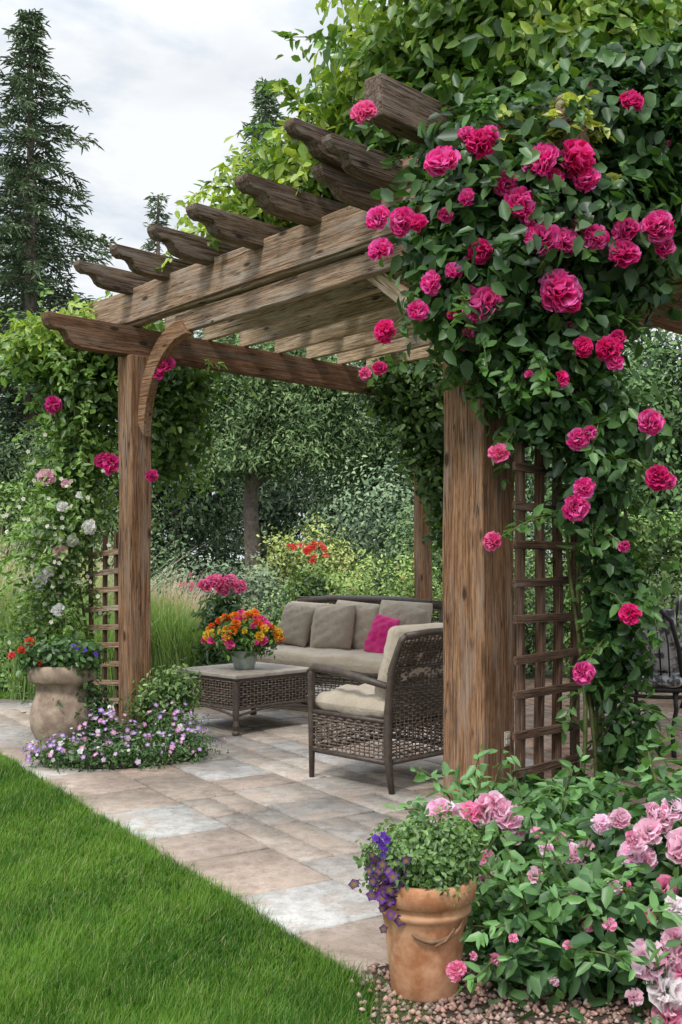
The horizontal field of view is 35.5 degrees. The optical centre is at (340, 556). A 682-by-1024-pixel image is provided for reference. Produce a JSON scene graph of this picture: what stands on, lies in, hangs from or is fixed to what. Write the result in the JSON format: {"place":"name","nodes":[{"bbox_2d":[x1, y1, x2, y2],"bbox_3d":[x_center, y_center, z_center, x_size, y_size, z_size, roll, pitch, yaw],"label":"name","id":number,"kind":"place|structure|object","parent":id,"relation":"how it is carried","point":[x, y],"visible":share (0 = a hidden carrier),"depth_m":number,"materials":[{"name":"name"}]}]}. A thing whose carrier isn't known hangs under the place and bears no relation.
{"place":"outdoors","nodes":[
{"label":"outdoors","id":0,"kind":"place"},
{"bbox_2d":[0,687,451,1023],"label":"lawn","id":1,"kind":"structure","parent":0,"point":[103,921],"depth_m":3.67,"materials":[{"name":"plant"}]},
{"bbox_2d":[0,678,681,980],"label":"patio","id":2,"kind":"structure","parent":0,"point":[257,812],"depth_m":5.73,"materials":[{"name":"beige stone"}]},
{"bbox_2d":[22,655,232,773],"bbox_3d":[-1.421,1.007,7.025,1.329,0.703,1.068,0,0,-28],"label":"flower bed","id":3,"kind":"object","parent":2,"relation":"on","point":[158,722],"visible":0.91,"depth_m":6.96,"materials":[{"name":"plant"}]},
{"bbox_2d":[27,666,96,758],"bbox_3d":[-1.861,1.020,7.119,0.448,0.615,0.448,0,0,0],"label":"urn planter","id":4,"kind":"object","parent":3,"relation":"on","point":[48,717],"visible":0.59,"depth_m":6.95,"materials":[{"name":"stone"}]},
{"bbox_2d":[7,630,109,687],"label":"geranium plant","id":5,"kind":"object","parent":4,"relation":"in","point":[62,651],"visible":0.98,"depth_m":6.95,"materials":[{"name":"green plant"}]},
{"bbox_2d":[0,282,256,712],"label":"climbing rose","id":6,"kind":"object","parent":2,"relation":"on","point":[79,395],"visible":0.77,"depth_m":7.98,"materials":[{"name":"green plant"}]},
{"bbox_2d":[181,573,258,666],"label":"pink flower plant","id":7,"kind":"object","parent":2,"relation":"on","point":[223,586],"visible":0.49,"depth_m":10.15,"materials":[{"name":"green plant"}]},
{"bbox_2d":[175,662,314,735],"bbox_3d":[-0.759,1.105,8.440,0.777,0.446,0.840,0,0,45],"label":"coffee table","id":8,"kind":"object","parent":2,"relation":"on","point":[263,685],"visible":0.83,"depth_m":8.15,"materials":[{"name":"wicker"}]},
{"bbox_2d":[229,650,257,669],"bbox_3d":[-0.760,0.806,8.380,0.240,0.152,0.240,0,0,0],"label":"flower pot","id":9,"kind":"object","parent":8,"relation":"on","point":[241,662],"visible":0.74,"depth_m":8.30,"materials":[{"name":"grey metal"}]},
{"bbox_2d":[201,608,284,661],"bbox_3d":[-0.791,0.628,8.361,0.582,0.450,0.592,0,0,-33],"label":"flower bouquet","id":10,"kind":"object","parent":9,"relation":"in","point":[239,630],"visible":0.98,"depth_m":8.24,"materials":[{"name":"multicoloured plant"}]},
{"bbox_2d":[256,595,442,697],"bbox_3d":[-0.009,0.841,9.334,1.648,0.975,0.915,0,0,37],"label":"sofa","id":11,"kind":"object","parent":2,"relation":"on","point":[348,632],"visible":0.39,"depth_m":9.31,"materials":[{"name":"beige fabric"}]},
{"bbox_2d":[41,73,681,800],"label":"pergola","id":12,"kind":"object","parent":2,"relation":"on","point":[317,283],"visible":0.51,"depth_m":6.62,"materials":[{"name":"brown wood"}]},
{"bbox_2d":[85,533,118,730],"bbox_3d":[-1.749,0.565,7.879,0.053,1.470,0.462,0,0,-45],"label":"trellis","id":13,"kind":"object","parent":12,"relation":"attached to","point":[105,589],"visible":0.65,"depth_m":7.84,"materials":[{"name":"brown wood"}]},
{"bbox_2d":[352,351,443,563],"bbox_3d":[0.660,-0.970,9.348,1.085,2.083,0.912,0,0,30],"label":"climbing vine","id":14,"kind":"object","parent":12,"relation":"attached to","point":[418,399],"visible":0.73,"depth_m":9.21,"materials":[{"name":"green plant"}]},
{"bbox_2d":[155,0,681,820],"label":"climbing rose","id":15,"kind":"object","parent":12,"relation":"attached to","point":[539,266],"visible":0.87,"depth_m":5.16,"materials":[{"name":"green plant"}]},
{"bbox_2d":[504,731,509,746],"bbox_3d":[0.850,0.930,5.445,0.011,0.075,0.045,0,0,45],"label":"electrical outlet","id":16,"kind":"object","parent":12,"relation":"attached to","point":[507,738],"visible":1,"depth_m":5.43,"materials":[{"name":"plastic"}]},
{"bbox_2d":[306,623,442,794],"bbox_3d":[0.334,0.861,6.386,0.730,0.940,0.840,0,0,-45],"label":"armchair","id":17,"kind":"object","parent":2,"relation":"on","point":[403,691],"visible":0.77,"depth_m":6.15,"materials":[{"name":"brown wicker"}]},
{"bbox_2d":[512,392,605,789],"bbox_3d":[1.121,0.190,5.472,0.836,2.320,0.067,0,0,-45],"label":"trellis","id":18,"kind":"object","parent":2,"relation":"on","point":[540,618],"visible":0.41,"depth_m":5.34,"materials":[{"name":"brown wood"}]},
{"bbox_2d":[616,603,681,757],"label":"iron chair","id":19,"kind":"object","parent":2,"relation":"on","point":[666,665],"visible":0.42,"depth_m":7.16,"materials":[{"name":"black metal"}]},
{"bbox_2d":[0,0,681,560],"label":"sky","id":20,"kind":"structure","parent":0,"point":[164,83],"materials":[{"name":"white"}]},
{"bbox_2d":[7,561,681,958],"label":"ground","id":21,"kind":"structure","parent":0,"point":[547,673],"depth_m":27.86,"materials":[{"name":"green plant"}]},
{"bbox_2d":[0,632,15,691],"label":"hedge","id":22,"kind":"object","parent":21,"relation":"on","point":[2,676],"visible":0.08,"depth_m":10.41,"materials":[{"name":"green plant"}]},
{"bbox_2d":[0,374,34,561],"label":"tree","id":23,"kind":"object","parent":21,"relation":"on","point":[8,464],"visible":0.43,"depth_m":23.84,"materials":[{"name":"green plant"}]},
{"bbox_2d":[0,481,55,576],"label":"hedge","id":24,"kind":"object","parent":21,"relation":"on","point":[14,502],"visible":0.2,"depth_m":14.64,"materials":[{"name":"green plant"}]},
{"bbox_2d":[0,160,86,549],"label":"fir tree","id":25,"kind":"object","parent":21,"relation":"on","point":[9,290],"visible":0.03,"depth_m":32.65,"materials":[{"name":"green plant"}]},
{"bbox_2d":[2,418,171,563],"bbox_3d":[-5.538,-1.113,22.982,3.378,4.933,3.008,0,0,41],"label":"tree","id":26,"kind":"object","parent":21,"relation":"on","point":[115,510],"visible":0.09,"depth_m":22.57,"materials":[{"name":"green plant"}]},
{"bbox_2d":[0,8,208,558],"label":"fir tree","id":27,"kind":"object","parent":21,"relation":"on","point":[31,262],"visible":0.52,"depth_m":27.75,"materials":[{"name":"green plant"}]},
{"bbox_2d":[0,520,219,699],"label":"ornamental grass","id":28,"kind":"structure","parent":21,"relation":"on","point":[26,686],"depth_m":10.37,"materials":[{"name":"green plant"}]},
{"bbox_2d":[15,503,208,586],"bbox_3d":[-3.707,0.161,16.804,3.204,2.410,2.460,0,0,39],"label":"shrub","id":29,"kind":"object","parent":21,"relation":"on","point":[152,561],"visible":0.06,"depth_m":16.34,"materials":[{"name":"green plant"}]},
{"bbox_2d":[117,192,198,574],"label":"fir tree","id":30,"kind":"object","parent":21,"relation":"on","point":[150,245],"visible":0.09,"depth_m":41.94,"materials":[{"name":"green plant"}]},
{"bbox_2d":[74,569,273,691],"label":"ornamental grass","id":31,"kind":"object","parent":21,"relation":"on","point":[170,639],"depth_m":10.46,"materials":[{"name":"green plant"}]},
{"bbox_2d":[109,367,260,584],"bbox_3d":[-3.976,-1.933,26.026,4.218,6.572,3.322,0,0,0],"label":"tree","id":32,"kind":"object","parent":21,"relation":"on","point":[190,524],"visible":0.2,"depth_m":25.67,"materials":[{"name":"green plant"}]},
{"bbox_2d":[109,545,303,621],"bbox_3d":[-1.895,0.610,14.226,3.505,1.546,2.227,0,0,0],"label":"shrub","id":33,"kind":"object","parent":21,"relation":"on","point":[257,585],"visible":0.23,"depth_m":13.90,"materials":[{"name":"green plant"}]},
{"bbox_2d":[169,334,275,576],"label":"fir tree","id":34,"kind":"object","parent":21,"relation":"on","point":[230,543],"depth_m":44.10,"materials":[{"name":"green plant"}]},
{"bbox_2d":[194,575,299,642],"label":"shrub","id":35,"kind":"object","parent":21,"relation":"on","point":[269,613],"visible":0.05,"depth_m":12.49,"materials":[{"name":"green plant"}]},
{"bbox_2d":[194,76,334,570],"bbox_3d":[-2.837,-7.653,37.046,7.656,18.007,8.305,0,0,22],"label":"fir tree","id":36,"kind":"object","parent":21,"relation":"on","point":[267,104],"visible":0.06,"depth_m":36.74,"materials":[{"name":"green plant"}]},
{"bbox_2d":[156,330,397,606],"bbox_3d":[-1.269,-1.598,18.911,4.695,5.902,3.030,0,0,0],"label":"tree","id":37,"kind":"object","parent":21,"relation":"on","point":[295,432],"visible":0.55,"depth_m":18.52,"materials":[{"name":"green plant"}]},
{"bbox_2d":[233,512,382,603],"bbox_3d":[-0.482,0.350,15.490,2.186,2.010,1.523,0,0,0],"label":"shrub","id":38,"kind":"object","parent":21,"relation":"on","point":[281,559],"visible":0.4,"depth_m":15.30,"materials":[{"name":"green plant"}]},
{"bbox_2d":[0,322,680,599],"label":"distant trees","id":39,"kind":"object","parent":21,"relation":"on","point":[275,508],"visible":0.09,"depth_m":31.30,"materials":[{"name":"green plant"}]},
{"bbox_2d":[292,399,413,588],"bbox_3d":[0.876,-1.707,24.995,4.146,6.120,2.971,0,0,0],"label":"tree","id":40,"kind":"object","parent":21,"relation":"on","point":[316,506],"visible":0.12,"depth_m":24.69,"materials":[{"name":"green plant"}]},
{"bbox_2d":[266,544,442,674],"bbox_3d":[0.362,0.616,12.426,2.781,1.536,1.574,0,0,-9],"label":"shrub","id":41,"kind":"object","parent":21,"relation":"on","point":[360,585],"visible":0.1,"depth_m":12.24,"materials":[{"name":"green plant"}]},
{"bbox_2d":[99,540,413,617],"bbox_3d":[-1.005,0.480,11.629,3.526,1.321,1.390,0,0,-25],"label":"red flower plant","id":42,"kind":"object","parent":41,"relation":"on","point":[304,589],"visible":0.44,"depth_m":12.10,"materials":[{"name":"green plant"}]},
{"bbox_2d":[341,500,442,596],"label":"shrub","id":43,"kind":"object","parent":21,"relation":"on","point":[400,536],"visible":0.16,"depth_m":14.68,"materials":[{"name":"green plant"}]},
{"bbox_2d":[276,437,564,644],"bbox_3d":[1.270,-0.378,16.887,4.818,3.526,2.904,0,0,17],"label":"shrub","id":44,"kind":"object","parent":21,"relation":"on","point":[389,495],"visible":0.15,"depth_m":16.63,"materials":[{"name":"green plant"}]},
{"bbox_2d":[326,360,550,542],"bbox_3d":[1.851,-1.622,19.601,4.387,5.950,2.774,0,0,0],"label":"tree","id":45,"kind":"object","parent":21,"relation":"on","point":[385,436],"visible":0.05,"depth_m":19.14,"materials":[{"name":"green plant"}]},
{"bbox_2d":[432,538,570,678],"bbox_3d":[1.852,0.560,11.860,2.450,1.603,1.414,0,0,-30],"label":"shrub","id":46,"kind":"object","parent":21,"relation":"on","point":[529,643],"visible":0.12,"depth_m":11.89,"materials":[{"name":"green plant"}]},
{"bbox_2d":[349,835,669,1023],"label":"gravel","id":47,"kind":"structure","parent":21,"relation":"on","point":[464,1005],"depth_m":3.10,"materials":[{"name":"beige gravel"}]},
{"bbox_2d":[374,873,476,1003],"bbox_3d":[0.255,1.146,3.250,0.314,0.356,0.314,0,0,0],"label":"terracotta pot","id":48,"kind":"object","parent":47,"relation":"on","point":[424,946],"visible":0.69,"depth_m":3.14,"materials":[{"name":"ceramic"}]},
{"bbox_2d":[348,803,498,932],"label":"potted pansies","id":49,"kind":"object","parent":48,"relation":"in","point":[407,856],"visible":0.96,"depth_m":3.17,"materials":[{"name":"green plant"}]},
{"bbox_2d":[382,729,681,1023],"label":"rose bush","id":50,"kind":"object","parent":21,"relation":"on","point":[570,905],"visible":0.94,"depth_m":3.28,"materials":[{"name":"green plant"}]},
{"bbox_2d":[513,445,564,572],"bbox_3d":[3.492,-2.259,25.039,4.484,7.223,3.114,0,0,-27],"label":"tree","id":51,"kind":"object","parent":21,"relation":"on","point":[531,498],"depth_m":24.69,"materials":[{"name":"green plant"}]},
{"bbox_2d":[514,329,681,605],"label":"tree","id":52,"kind":"object","parent":21,"relation":"on","point":[669,457],"visible":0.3,"depth_m":12.55,"materials":[{"name":"green plant"}]},
{"bbox_2d":[545,328,681,580],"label":"tree","id":53,"kind":"object","parent":21,"relation":"on","point":[631,353],"visible":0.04,"depth_m":23.80,"materials":[{"name":"green plant"}]},
{"bbox_2d":[562,504,681,679],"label":"hedge","id":54,"kind":"object","parent":21,"relation":"on","point":[641,528],"visible":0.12,"depth_m":11.37,"materials":[{"name":"green plant"}]},
{"bbox_2d":[675,595,681,708],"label":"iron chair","id":55,"kind":"object","parent":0,"point":[678,605],"visible":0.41,"depth_m":9.81,"materials":[{"name":"grey metal"}]}
]}

